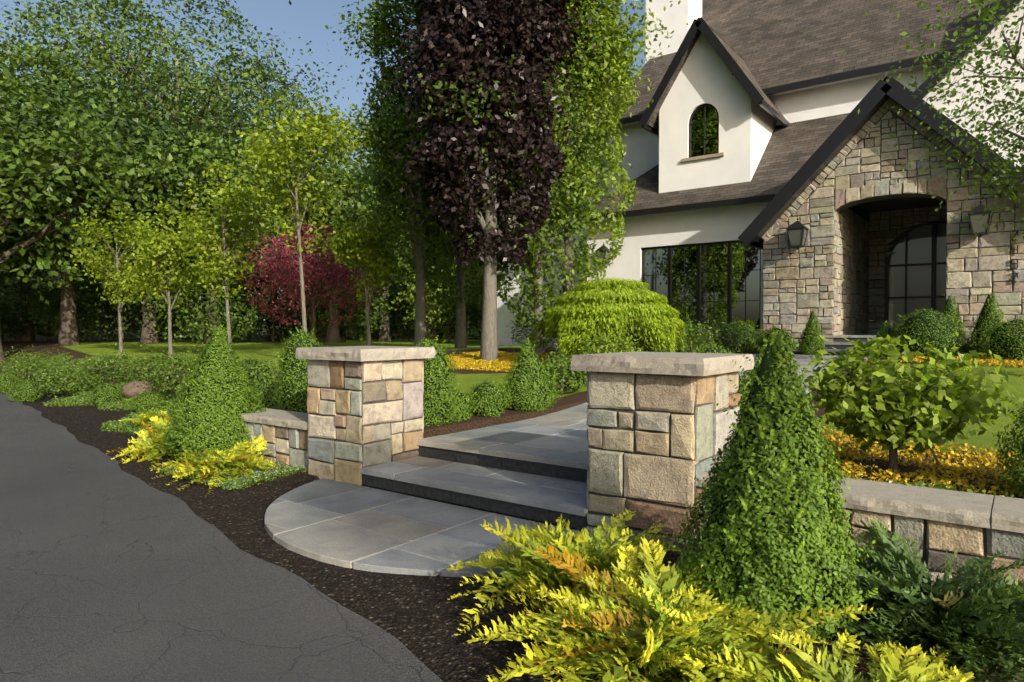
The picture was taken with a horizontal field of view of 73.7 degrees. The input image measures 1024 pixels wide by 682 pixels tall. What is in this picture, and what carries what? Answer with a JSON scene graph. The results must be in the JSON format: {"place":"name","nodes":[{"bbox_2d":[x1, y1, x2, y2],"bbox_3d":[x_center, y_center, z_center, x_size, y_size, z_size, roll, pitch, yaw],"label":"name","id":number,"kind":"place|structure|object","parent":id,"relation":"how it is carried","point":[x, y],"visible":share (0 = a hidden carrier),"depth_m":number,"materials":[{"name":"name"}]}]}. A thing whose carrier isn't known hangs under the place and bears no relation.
{"place":"outdoors","nodes":[
{"label":"outdoors","id":0,"kind":"place"},
{"bbox_2d":[0,394,442,681],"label":"road","id":1,"kind":"structure","parent":0,"point":[111,570],"depth_m":3.61,"materials":[{"name":"asphalt"}]},
{"bbox_2d":[0,0,645,261],"label":"sky","id":2,"kind":"structure","parent":0,"point":[307,20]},
{"bbox_2d":[0,329,1023,681],"bbox_3d":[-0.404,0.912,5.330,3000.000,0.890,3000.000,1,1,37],"label":"ground","id":3,"kind":"structure","parent":0,"point":[420,617],"depth_m":5.12,"materials":[{"name":"soil"}]},
{"bbox_2d":[0,374,19,393],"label":"shrub","id":4,"kind":"object","parent":3,"relation":"on","point":[8,385],"depth_m":14.95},
{"bbox_2d":[3,378,45,401],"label":"shrub","id":5,"kind":"object","parent":3,"relation":"on","point":[22,395],"depth_m":13.28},
{"bbox_2d":[0,236,52,316],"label":"mature tree","id":6,"kind":"object","parent":3,"relation":"on","point":[24,284],"visible":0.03,"depth_m":36.70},
{"bbox_2d":[0,351,62,378],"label":"bed shrub","id":7,"kind":"object","parent":3,"relation":"on","point":[31,360],"depth_m":17.90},
{"bbox_2d":[0,345,69,373],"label":"bed shrub","id":8,"kind":"object","parent":3,"relation":"on","point":[34,355],"depth_m":20.06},
{"bbox_2d":[0,356,73,384],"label":"bed shrub","id":9,"kind":"object","parent":3,"relation":"on","point":[18,370],"depth_m":15.77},
{"bbox_2d":[0,264,97,340],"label":"border shrub","id":10,"kind":"object","parent":3,"relation":"on","point":[24,304],"depth_m":40.33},
{"bbox_2d":[27,361,107,396],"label":"bed shrub","id":11,"kind":"object","parent":3,"relation":"on","point":[69,380],"depth_m":13.99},
{"bbox_2d":[0,67,136,300],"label":"mature tree","id":12,"kind":"object","parent":3,"relation":"on","point":[43,226],"depth_m":28.89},
{"bbox_2d":[7,276,138,341],"bbox_3d":[-23.541,-1.814,37.360,7.751,3.846,7.014,1,1,37],"label":"border shrub","id":13,"kind":"object","parent":3,"relation":"on","point":[45,295],"depth_m":36.52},
{"bbox_2d":[0,56,186,363],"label":"mature tree","id":14,"kind":"object","parent":3,"relation":"on","point":[15,88],"depth_m":25.99,"materials":[{"name":"plant"}]},
{"bbox_2d":[84,381,123,404],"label":"shrub","id":15,"kind":"object","parent":3,"relation":"on","point":[104,393],"depth_m":12.23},
{"bbox_2d":[69,343,148,387],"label":"bed shrub","id":16,"kind":"object","parent":3,"relation":"on","point":[102,368],"depth_m":14.78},
{"bbox_2d":[0,41,222,345],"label":"mature tree","id":17,"kind":"object","parent":3,"relation":"on","point":[79,94],"depth_m":30.33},
{"bbox_2d":[67,199,164,353],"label":"young tree","id":18,"kind":"object","parent":3,"relation":"on","point":[123,279],"depth_m":23.26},
{"bbox_2d":[0,1,234,340],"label":"mature tree","id":19,"kind":"object","parent":3,"relation":"on","point":[43,57],"depth_m":39.50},
{"bbox_2d":[44,266,193,342],"bbox_3d":[-20.291,-2.161,35.606,7.985,4.604,8.168,1,1,37],"label":"border shrub","id":20,"kind":"object","parent":3,"relation":"on","point":[101,305],"depth_m":34.90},
{"bbox_2d":[121,381,160,398],"bbox_3d":[-6.935,0.933,12.767,0.746,0.370,0.505,0,1,3],"label":"boulder","id":21,"kind":"object","parent":3,"relation":"on","point":[131,391],"visible":0.44,"depth_m":12.57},
{"bbox_2d":[107,422,177,464],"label":"yellow shrub","id":22,"kind":"object","parent":3,"relation":"on","point":[148,446],"visible":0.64,"depth_m":7.51,"materials":[{"name":"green plant"}]},
{"bbox_2d":[1,353,284,441],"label":"ground cover plants","id":23,"kind":"object","parent":3,"relation":"on","point":[80,401],"visible":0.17,"depth_m":12.20,"materials":[{"name":"green plant"}]},
{"bbox_2d":[14,92,279,343],"bbox_3d":[-18.050,-6.251,33.904,14.217,12.851,13.260,1,1,37],"label":"mature tree","id":24,"kind":"object","parent":3,"relation":"on","point":[165,130],"depth_m":31.62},
{"bbox_2d":[127,391,166,411],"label":"shrub","id":25,"kind":"object","parent":3,"relation":"on","point":[140,408],"depth_m":10.99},
{"bbox_2d":[119,407,180,428],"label":"ground cover plant","id":26,"kind":"object","parent":3,"relation":"on","point":[144,418],"visible":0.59,"depth_m":9.54,"materials":[{"name":"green plant"}]},
{"bbox_2d":[105,287,197,340],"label":"border shrub","id":27,"kind":"object","parent":3,"relation":"on","point":[173,330],"depth_m":40.84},
{"bbox_2d":[137,412,174,434],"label":"yellow shrub","id":28,"kind":"object","parent":3,"relation":"on","point":[160,422],"visible":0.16,"depth_m":8.57,"materials":[{"name":"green plant"}]},
{"bbox_2d":[0,0,312,338],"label":"mature tree","id":29,"kind":"object","parent":3,"relation":"on","point":[32,22],"depth_m":45.78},
{"bbox_2d":[117,348,197,397],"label":"bed shrub","id":30,"kind":"object","parent":3,"relation":"on","point":[154,380],"depth_m":11.51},
{"bbox_2d":[120,345,195,382],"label":"bed shrub","id":31,"kind":"object","parent":3,"relation":"on","point":[157,360],"depth_m":13.75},
{"bbox_2d":[124,198,220,356],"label":"young tree","id":32,"kind":"object","parent":3,"relation":"on","point":[162,252],"depth_m":19.89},
{"bbox_2d":[0,0,375,339],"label":"mature tree","id":33,"kind":"object","parent":3,"relation":"on","point":[140,52],"depth_m":40.82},
{"bbox_2d":[109,269,278,343],"bbox_3d":[-14.541,-1.496,33.147,7.464,4.596,7.788,1,1,37],"label":"border shrub","id":34,"kind":"object","parent":3,"relation":"on","point":[198,325],"depth_m":32.24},
{"bbox_2d":[68,113,334,343],"bbox_3d":[-14.779,-5.256,32.349,13.173,10.913,12.972,1,1,37],"label":"mature tree","id":35,"kind":"object","parent":3,"relation":"on","point":[183,200],"depth_m":30.24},
{"bbox_2d":[154,323,267,459],"bbox_3d":[-3.202,0.552,7.361,1.221,1.512,1.217,1,1,37],"label":"conical shrub","id":36,"kind":"object","parent":3,"relation":"on","point":[178,417],"depth_m":7.08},
{"bbox_2d":[150,434,279,493],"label":"yellow shrub","id":37,"kind":"object","parent":3,"relation":"on","point":[227,462],"visible":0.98,"depth_m":6.37,"materials":[{"name":"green plant"}]},
{"bbox_2d":[164,156,286,358],"bbox_3d":[-7.780,-2.222,18.792,3.312,5.626,3.176,1,1,37],"label":"young tree","id":38,"kind":"object","parent":3,"relation":"on","point":[209,242],"depth_m":18.50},
{"bbox_2d":[158,459,307,490],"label":"plant","id":39,"kind":"object","parent":3,"relation":"on","point":[232,485],"depth_m":6.33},
{"bbox_2d":[182,284,288,342],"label":"border shrub","id":40,"kind":"object","parent":3,"relation":"on","point":[255,334],"depth_m":36.30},
{"bbox_2d":[108,25,372,338],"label":"mature tree","id":41,"kind":"object","parent":3,"relation":"on","point":[275,90],"depth_m":48.37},
{"bbox_2d":[0,231,481,337],"bbox_3d":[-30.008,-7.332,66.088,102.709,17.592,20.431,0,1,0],"label":"shrubs","id":42,"kind":"object","parent":3,"relation":"on","point":[475,333],"visible":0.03,"depth_m":63.11,"materials":[{"name":"green plant"}]},
{"bbox_2d":[230,351,282,385],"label":"bed shrub","id":43,"kind":"object","parent":3,"relation":"on","point":[265,369],"depth_m":10.77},
{"bbox_2d":[162,118,356,341],"bbox_3d":[-14.040,-5.671,37.953,14.040,11.540,13.852,1,1,37],"label":"mature tree","id":44,"kind":"object","parent":3,"relation":"on","point":[306,212],"depth_m":35.95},
{"bbox_2d":[249,377,282,408],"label":"shrub","id":45,"kind":"object","parent":3,"relation":"on","point":[267,392],"depth_m":9.43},
{"bbox_2d":[219,276,323,342],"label":"border shrub","id":46,"kind":"object","parent":3,"relation":"on","point":[266,318],"depth_m":35.22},
{"bbox_2d":[244,421,308,469],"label":"stone wall","id":47,"kind":"structure","parent":3,"relation":"on","point":[297,438],"depth_m":6.81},
{"bbox_2d":[240,408,308,429],"bbox_3d":[-2.352,0.804,7.096,1.514,0.075,0.468,1,1,37],"label":"wall cap","id":48,"kind":"object","parent":47,"relation":"on","point":[289,419],"visible":0.59,"depth_m":6.95,"materials":[{"name":"stone"}]},
{"bbox_2d":[270,326,328,412],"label":"shrub","id":49,"kind":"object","parent":3,"relation":"on","point":[282,372],"depth_m":7.86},
{"bbox_2d":[232,87,377,332],"bbox_3d":[-4.769,-2.708,16.056,4.072,6.643,3.446,1,1,37],"label":"young tree","id":50,"kind":"object","parent":3,"relation":"on","point":[268,154],"depth_m":16.01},
{"bbox_2d":[207,131,413,342],"bbox_3d":[-9.516,-5.158,36.081,12.843,10.586,11.805,1,1,37],"label":"mature tree","id":51,"kind":"object","parent":3,"relation":"on","point":[344,204],"depth_m":34.38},
{"bbox_2d":[270,281,351,338],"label":"border shrub","id":52,"kind":"object","parent":3,"relation":"on","point":[280,328],"depth_m":39.51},
{"bbox_2d":[222,207,410,338],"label":"red japanese maple","id":53,"kind":"object","parent":3,"relation":"on","point":[288,268],"depth_m":23.05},
{"bbox_2d":[282,269,392,341],"bbox_3d":[-9.040,-1.922,36.776,7.026,4.755,6.341,1,1,37],"label":"border shrub","id":54,"kind":"object","parent":3,"relation":"on","point":[378,313],"depth_m":36.90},
{"bbox_2d":[281,99,430,339],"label":"mature tree","id":55,"kind":"object","parent":3,"relation":"on","point":[336,156],"depth_m":45.52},
{"bbox_2d":[314,173,409,345],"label":"young tree","id":56,"kind":"object","parent":3,"relation":"on","point":[345,238],"depth_m":19.20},
{"bbox_2d":[309,359,421,467],"bbox_3d":[-1.397,0.766,6.552,0.752,1.180,0.752,1,1,37],"label":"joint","id":57,"kind":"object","parent":3,"relation":"on","point":[375,424],"visible":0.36,"depth_m":6.26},
{"bbox_2d":[296,346,435,360],"bbox_3d":[-1.399,0.113,6.541,0.946,0.105,0.948,1,1,37],"label":"pillar cap","id":58,"kind":"object","parent":57,"relation":"on","point":[360,353],"visible":1,"depth_m":6.21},
{"bbox_2d":[307,358,423,484],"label":"pillar stones","id":59,"kind":"object","parent":3,"relation":"on","point":[327,373],"visible":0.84,"depth_m":6.25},
{"bbox_2d":[326,292,408,340],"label":"border shrub","id":60,"kind":"object","parent":3,"relation":"on","point":[373,312],"depth_m":40.94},
{"bbox_2d":[305,147,483,340],"bbox_3d":[-6.542,-5.698,39.931,15.062,11.532,14.422,1,1,37],"label":"mature tree","id":61,"kind":"object","parent":3,"relation":"on","point":[394,286],"depth_m":38.62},
{"bbox_2d":[325,0,474,346],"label":"columnar hornbeam","id":62,"kind":"object","parent":3,"relation":"on","point":[387,175],"depth_m":18.77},
{"bbox_2d":[362,268,450,340],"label":"border shrub","id":63,"kind":"object","parent":3,"relation":"on","point":[403,314],"depth_m":40.72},
{"bbox_2d":[374,255,482,342],"bbox_3d":[-3.038,-2.325,34.605,7.500,5.740,7.517,1,1,37],"label":"border shrub","id":64,"kind":"object","parent":3,"relation":"on","point":[434,302],"depth_m":34.31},
{"bbox_2d":[413,335,463,426],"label":"shrub","id":65,"kind":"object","parent":3,"relation":"on","point":[451,373],"depth_m":7.06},
{"bbox_2d":[431,279,482,339],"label":"border shrub","id":66,"kind":"object","parent":3,"relation":"on","point":[471,309],"depth_m":36.17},
{"bbox_2d":[406,77,510,347],"bbox_3d":[-1.545,-5.751,21.622,4.579,12.065,5.489,0,1,16],"label":"tree","id":67,"kind":"object","parent":3,"relation":"on","point":[469,274],"depth_m":21.82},
{"bbox_2d":[264,478,653,576],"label":"landing paving","id":68,"kind":"structure","parent":3,"relation":"on","point":[319,534],"depth_m":4.70,"materials":[{"name":"stone"}]},
{"bbox_2d":[447,388,478,421],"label":"shrub","id":69,"kind":"object","parent":3,"relation":"on","point":[469,410],"depth_m":7.40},
{"bbox_2d":[362,445,587,530],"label":"step risers","id":70,"kind":"object","parent":3,"relation":"on","point":[531,513],"visible":0.32,"depth_m":5.57,"materials":[{"name":"stone"}]},
{"bbox_2d":[361,456,586,515],"bbox_3d":[-0.208,1.147,5.595,2.286,0.051,0.705,1,1,37],"label":"step tread","id":71,"kind":"object","parent":70,"relation":"on","point":[558,495],"visible":0.86,"depth_m":5.46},
{"bbox_2d":[465,379,513,416],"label":"round shrub","id":72,"kind":"object","parent":3,"relation":"on","point":[503,390],"depth_m":7.77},
{"bbox_2d":[380,0,605,360],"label":"purple-leaf tree","id":73,"kind":"object","parent":3,"relation":"on","point":[508,21],"depth_m":14.00,"materials":[{"name":"plant"}]},
{"bbox_2d":[405,0,573,256],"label":"foliage","id":74,"kind":"object","parent":73,"relation":"attached to","point":[473,109],"depth_m":13.90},
{"bbox_2d":[446,351,571,371],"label":"yellow flowers","id":75,"kind":"object","parent":3,"relation":"on","point":[470,360],"visible":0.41,"depth_m":14.61,"materials":[{"name":"yellow plant"}]},
{"bbox_2d":[498,338,559,410],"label":"boxwood cone","id":76,"kind":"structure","parent":3,"relation":"on","point":[527,386],"depth_m":8.36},
{"bbox_2d":[504,296,558,348],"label":"garden shrub","id":77,"kind":"object","parent":3,"relation":"on","point":[516,335],"depth_m":17.79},
{"bbox_2d":[483,0,622,353],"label":"columnar hornbeam","id":78,"kind":"object","parent":3,"relation":"on","point":[574,199],"depth_m":15.86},
{"bbox_2d":[540,348,587,394],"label":"garden shrub","id":79,"kind":"object","parent":3,"relation":"on","point":[565,373],"depth_m":9.73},
{"bbox_2d":[447,509,684,637],"bbox_3d":[0.340,1.140,3.584,1.295,0.476,1.433,1,1,37],"label":"yellow juniper shrub","id":80,"kind":"object","parent":3,"relation":"on","point":[531,571],"visible":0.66,"depth_m":3.53,"materials":[{"name":"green plant"}]},
{"bbox_2d":[505,0,688,311],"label":"columnar hornbeam","id":81,"kind":"object","parent":3,"relation":"on","point":[613,62],"depth_m":16.15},
{"bbox_2d":[562,329,645,354],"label":"garden shrub","id":82,"kind":"object","parent":3,"relation":"on","point":[601,347],"depth_m":11.59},
{"bbox_2d":[525,277,689,362],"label":"laceleaf maple","id":83,"kind":"object","parent":3,"relation":"on","point":[612,297],"depth_m":12.55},
{"bbox_2d":[417,354,867,468],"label":"path paving","id":84,"kind":"structure","parent":3,"relation":"on","point":[559,438],"depth_m":6.61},
{"bbox_2d":[588,373,736,537],"bbox_3d":[1.047,0.798,4.710,0.752,1.180,0.752,1,1,37],"label":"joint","id":85,"kind":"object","parent":3,"relation":"on","point":[635,452],"visible":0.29,"depth_m":4.42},
{"bbox_2d":[586,371,740,550],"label":"pillar stones","id":86,"kind":"object","parent":3,"relation":"on","point":[665,480],"visible":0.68,"depth_m":4.37,"materials":[{"name":"stone"}]},
{"bbox_2d":[570,351,753,375],"bbox_3d":[1.047,0.145,4.704,0.942,0.105,0.950,1,1,37],"label":"pillar cap","id":87,"kind":"object","parent":86,"relation":"on","point":[687,364],"visible":1,"depth_m":4.36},
{"bbox_2d":[467,537,876,681],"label":"yellow juniper shrub","id":88,"kind":"object","parent":3,"relation":"on","point":[657,631],"visible":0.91,"depth_m":2.69,"materials":[{"name":"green plant"}]},
{"bbox_2d":[658,314,724,352],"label":"garden shrub","id":89,"kind":"object","parent":3,"relation":"on","point":[696,339],"depth_m":12.95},
{"bbox_2d":[683,340,754,419],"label":"shrub","id":90,"kind":"object","parent":3,"relation":"on","point":[744,387],"depth_m":5.29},
{"bbox_2d":[694,316,751,353],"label":"garden shrub","id":91,"kind":"object","parent":3,"relation":"on","point":[735,340],"depth_m":14.26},
{"bbox_2d":[716,321,760,352],"bbox_3d":[5.374,-0.084,16.319,1.142,0.824,1.112,1,1,37],"label":"boxwood ball","id":92,"kind":"object","parent":3,"relation":"on","point":[743,329],"depth_m":16.03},
{"bbox_2d":[740,339,802,418],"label":"shrub","id":93,"kind":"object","parent":3,"relation":"on","point":[758,361],"depth_m":6.76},
{"bbox_2d":[665,328,878,647],"bbox_3d":[1.212,0.653,3.155,0.904,1.423,0.886,-1,1,-33],"label":"conical shrub","id":94,"kind":"object","parent":3,"relation":"on","point":[822,514],"depth_m":2.96,"materials":[{"name":"plant"}]},
{"bbox_2d":[755,326,799,350],"bbox_3d":[5.845,0.012,15.097,0.928,0.675,0.887,1,1,37],"label":"boxwood ball","id":95,"kind":"object","parent":3,"relation":"on","point":[784,332],"depth_m":14.95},
{"bbox_2d":[797,308,825,354],"bbox_3d":[6.530,-0.178,14.853,0.622,1.070,0.612,1,1,37],"label":"boxwood cone","id":96,"kind":"object","parent":3,"relation":"on","point":[820,339],"depth_m":14.69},
{"bbox_2d":[677,611,986,681],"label":"yellow juniper shrub","id":97,"kind":"object","parent":3,"relation":"on","point":[912,666],"visible":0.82,"depth_m":2.42,"materials":[{"name":"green plant"}]},
{"bbox_2d":[698,487,1023,587],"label":"stone wall","id":98,"kind":"structure","parent":3,"relation":"on","point":[961,538],"depth_m":3.43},
{"bbox_2d":[697,466,993,527],"bbox_3d":[1.838,0.859,3.940,1.527,0.075,0.468,1,1,37],"label":"wall cap","id":99,"kind":"object","parent":98,"relation":"on","point":[957,507],"visible":0.48,"depth_m":3.59,"materials":[{"name":"stone"}]},
{"bbox_2d":[992,496,1023,532],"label":"wall cap","id":100,"kind":"object","parent":98,"relation":"on","point":[1007,513],"visible":1,"depth_m":3.29,"materials":[{"name":"stone"}]},
{"bbox_2d":[789,334,970,338],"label":"porch floor paving","id":101,"kind":"structure","parent":3,"relation":"on","point":[854,336],"depth_m":14.98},
{"bbox_2d":[868,320,903,357],"bbox_3d":[7.321,-0.022,13.344,0.680,0.796,0.661,1,1,37],"label":"boxwood cone","id":102,"kind":"object","parent":3,"relation":"on","point":[880,330],"depth_m":13.26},
{"bbox_2d":[762,98,1023,352],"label":"stone wall","id":103,"kind":"structure","parent":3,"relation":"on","point":[847,190],"depth_m":15.03,"materials":[{"name":"stone"}]},
{"bbox_2d":[738,77,1023,249],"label":"gable roof trim","id":104,"kind":"structure","parent":103,"relation":"attached to","point":[841,136],"depth_m":14.51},
{"bbox_2d":[796,320,1023,471],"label":"hydrangea shrub","id":105,"kind":"object","parent":3,"relation":"on","point":[847,411],"depth_m":4.56,"materials":[{"name":"plant"}]},
{"bbox_2d":[802,426,1023,497],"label":"yellow flowers","id":106,"kind":"object","parent":3,"relation":"on","point":[930,474],"visible":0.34,"depth_m":4.81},
{"bbox_2d":[819,519,1023,681],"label":"green juniper shrub","id":107,"kind":"object","parent":3,"relation":"on","point":[974,624],"visible":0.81,"depth_m":2.81,"materials":[{"name":"green plant"}]},
{"bbox_2d":[826,0,1023,241],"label":"tree","id":108,"kind":"object","parent":3,"relation":"on","point":[982,125],"depth_m":9.96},
{"bbox_2d":[888,308,969,357],"bbox_3d":[7.742,-0.118,12.773,1.396,0.999,1.388,1,1,37],"label":"boxwood ball","id":109,"kind":"object","parent":3,"relation":"on","point":[946,322],"depth_m":12.44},
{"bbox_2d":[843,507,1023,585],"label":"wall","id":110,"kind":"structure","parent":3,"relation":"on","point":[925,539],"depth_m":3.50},
{"bbox_2d":[939,293,969,353],"bbox_3d":[8.587,-0.284,13.393,0.722,1.320,0.752,1,1,37],"label":"boxwood cone","id":111,"kind":"object","parent":3,"relation":"on","point":[957,316],"depth_m":13.28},
{"bbox_2d":[888,354,1023,367],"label":"groundcover bed","id":112,"kind":"object","parent":3,"relation":"on","point":[995,362],"visible":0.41,"depth_m":11.47,"materials":[{"name":"yellow plant"}]},
{"bbox_2d":[964,291,1004,357],"bbox_3d":[8.952,-0.280,12.770,0.814,1.317,0.813,1,1,37],"label":"boxwood cone","id":113,"kind":"object","parent":3,"relation":"on","point":[1000,318],"depth_m":12.70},
{"bbox_2d":[979,317,1023,361],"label":"boxwood ball","id":114,"kind":"object","parent":3,"relation":"on","point":[1004,344],"depth_m":11.56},
{"bbox_2d":[993,375,1023,498],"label":"shrub","id":115,"kind":"object","parent":3,"relation":"on","point":[1012,468],"depth_m":4.00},
{"bbox_2d":[497,0,1023,345],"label":"stucco house walls","id":116,"kind":"structure","parent":0,"point":[747,124],"depth_m":19.48,"materials":[{"name":"paint"}]},
{"bbox_2d":[642,104,760,330],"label":"window frames","id":117,"kind":"structure","parent":116,"relation":"in","point":[699,272],"depth_m":19.47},
{"bbox_2d":[644,106,759,328],"bbox_3d":[4.548,-3.566,20.920,6.524,6.520,1.434,2,2,61],"label":"window glass","id":118,"kind":"object","parent":117,"relation":"in","point":[686,291],"visible":0.69,"depth_m":19.45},
{"bbox_2d":[575,0,1003,243],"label":"house roofs","id":119,"kind":"structure","parent":116,"relation":"on","point":[769,43],"depth_m":20.19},
{"bbox_2d":[575,0,1022,226],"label":"house trim","id":120,"kind":"structure","parent":116,"relation":"attached to","point":[732,65],"depth_m":18.86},
{"bbox_2d":[786,216,808,249],"bbox_3d":[6.429,-2.432,15.371,0.411,0.756,0.424,1,1,37],"label":"wall lantern","id":121,"kind":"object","parent":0,"point":[795,236],"depth_m":15.27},
{"bbox_2d":[885,221,946,332],"bbox_3d":[10.840,-1.636,17.549,2.200,2.900,0.080,1,1,37],"label":"door frame","id":122,"kind":"object","parent":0,"point":[933,264],"visible":0.56,"depth_m":17.76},
{"bbox_2d":[825,470,1023,497],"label":"vinca groundcover","id":123,"kind":"object","parent":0,"point":[922,484],"visible":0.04,"depth_m":4.00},
{"bbox_2d":[967,199,993,236],"bbox_3d":[9.145,-2.396,13.325,0.411,0.756,0.424,1,1,37],"label":"wall lantern","id":124,"kind":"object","parent":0,"point":[977,225],"depth_m":13.22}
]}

